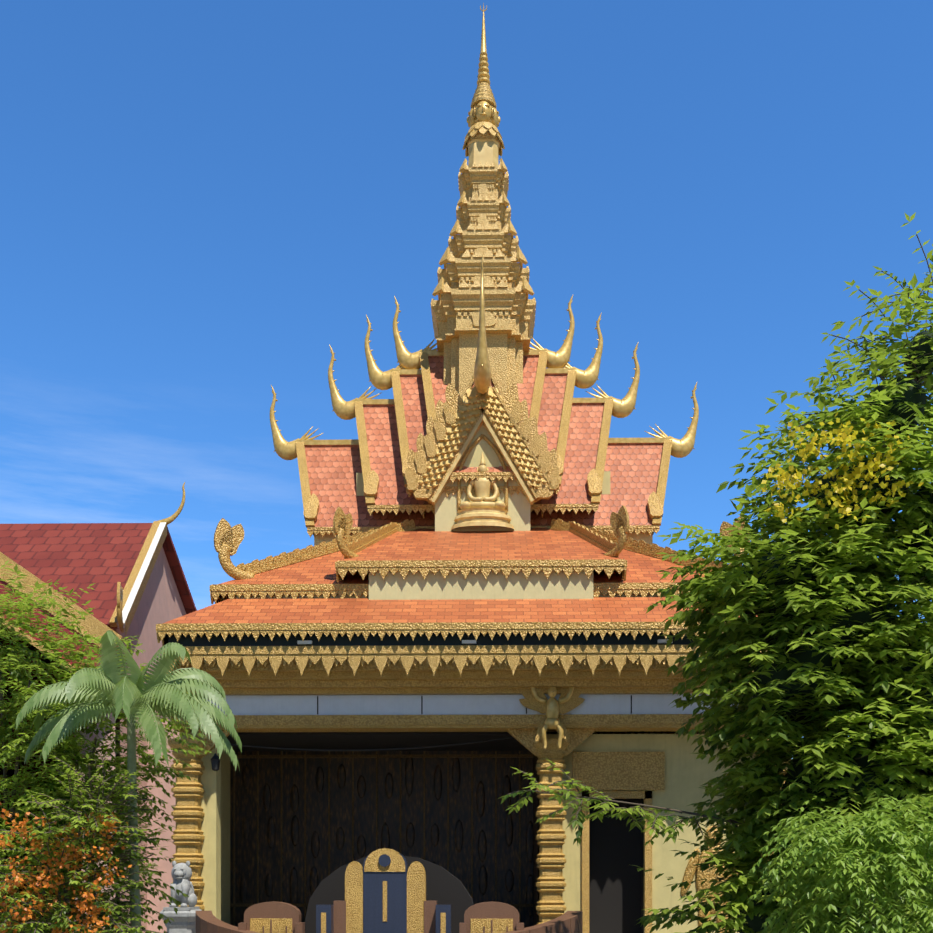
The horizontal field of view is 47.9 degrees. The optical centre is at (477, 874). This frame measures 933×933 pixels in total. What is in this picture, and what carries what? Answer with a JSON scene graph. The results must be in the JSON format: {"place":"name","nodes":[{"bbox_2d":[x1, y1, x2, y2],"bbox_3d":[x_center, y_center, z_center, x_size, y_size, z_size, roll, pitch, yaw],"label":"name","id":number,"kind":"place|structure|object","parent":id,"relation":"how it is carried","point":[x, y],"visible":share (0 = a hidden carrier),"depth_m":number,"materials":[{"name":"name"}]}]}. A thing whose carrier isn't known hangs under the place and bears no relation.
{"place":"outdoors","nodes":[
{"label":"outdoors","id":0,"kind":"place"},
{"bbox_2d":[0,482,196,932],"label":"building","id":1,"kind":"structure","parent":0,"point":[134,572],"depth_m":26.00,"materials":[{"name":"red tile"}]},
{"bbox_2d":[0,0,932,758],"label":"sky","id":2,"kind":"structure","parent":0,"point":[200,199],"materials":[{"name":"blue"}]},
{"bbox_3d":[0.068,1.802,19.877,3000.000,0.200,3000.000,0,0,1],"label":"ground","id":3,"kind":"structure","parent":0,"visible":0},
{"bbox_2d":[0,560,212,932],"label":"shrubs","id":4,"kind":"object","parent":3,"relation":"on","point":[92,827],"visible":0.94,"depth_m":13.69,"materials":[{"name":"green plant"}]},
{"bbox_2d":[15,630,241,932],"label":"palm","id":5,"kind":"object","parent":3,"relation":"on","point":[99,691],"visible":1,"depth_m":13.11,"materials":[{"name":"green plant"}]},
{"bbox_2d":[160,861,201,932],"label":"lion statue","id":6,"kind":"object","parent":3,"relation":"on","point":[184,919],"visible":0.96,"depth_m":18.76,"materials":[{"name":"grey stone"}]},
{"bbox_2d":[196,848,582,932],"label":"tomb","id":7,"kind":"object","parent":3,"relation":"on","point":[384,890],"visible":1,"depth_m":16.90,"materials":[{"name":"brown stone"}]},
{"bbox_2d":[168,674,786,932],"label":"temple","id":8,"kind":"structure","parent":3,"relation":"on","point":[295,827],"depth_m":20.73,"materials":[{"name":"beige concrete"}]},
{"bbox_2d":[210,753,220,770],"bbox_3d":[-4.962,-2.124,19.868,0.185,0.340,0.257,0,0,-22],"label":"wall lamp","id":9,"kind":"object","parent":8,"relation":"attached to","point":[215,761],"visible":1,"depth_m":19.77,"materials":[{"name":"black metal"}]},
{"bbox_2d":[231,737,513,750],"bbox_3d":[-1.725,-2.558,20.055,6.057,0.395,0.025,0,0,-2],"label":"wire cable","id":10,"kind":"object","parent":8,"relation":"attached to","point":[373,749],"visible":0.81,"depth_m":20.04,"materials":[{"name":"black plastic"}]},
{"bbox_2d":[156,255,761,694],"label":"temple roof","id":11,"kind":"structure","parent":8,"relation":"on","point":[482,535],"depth_m":20.28,"materials":[{"name":"tile"}]},
{"bbox_2d":[431,3,535,398],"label":"temple spire","id":12,"kind":"structure","parent":11,"relation":"on","point":[484,226],"depth_m":24.15,"materials":[{"name":"gold metal"}]},
{"bbox_2d":[519,687,584,749],"bbox_3d":[1.380,-3.020,19.332,1.231,1.425,0.270,0,0,1],"label":"garuda statue","id":13,"kind":"object","parent":8,"relation":"attached to","point":[552,707],"visible":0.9,"depth_m":19.38,"materials":[{"name":"gold metal"}]},
{"bbox_2d":[498,212,932,932],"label":"tree","id":14,"kind":"object","parent":3,"relation":"on","point":[834,638],"visible":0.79,"depth_m":12.86,"materials":[{"name":"green plant"}]},
{"bbox_2d":[748,794,932,932],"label":"shrub","id":15,"kind":"object","parent":3,"relation":"on","point":[884,851],"visible":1,"depth_m":10.44,"materials":[{"name":"green plant"}]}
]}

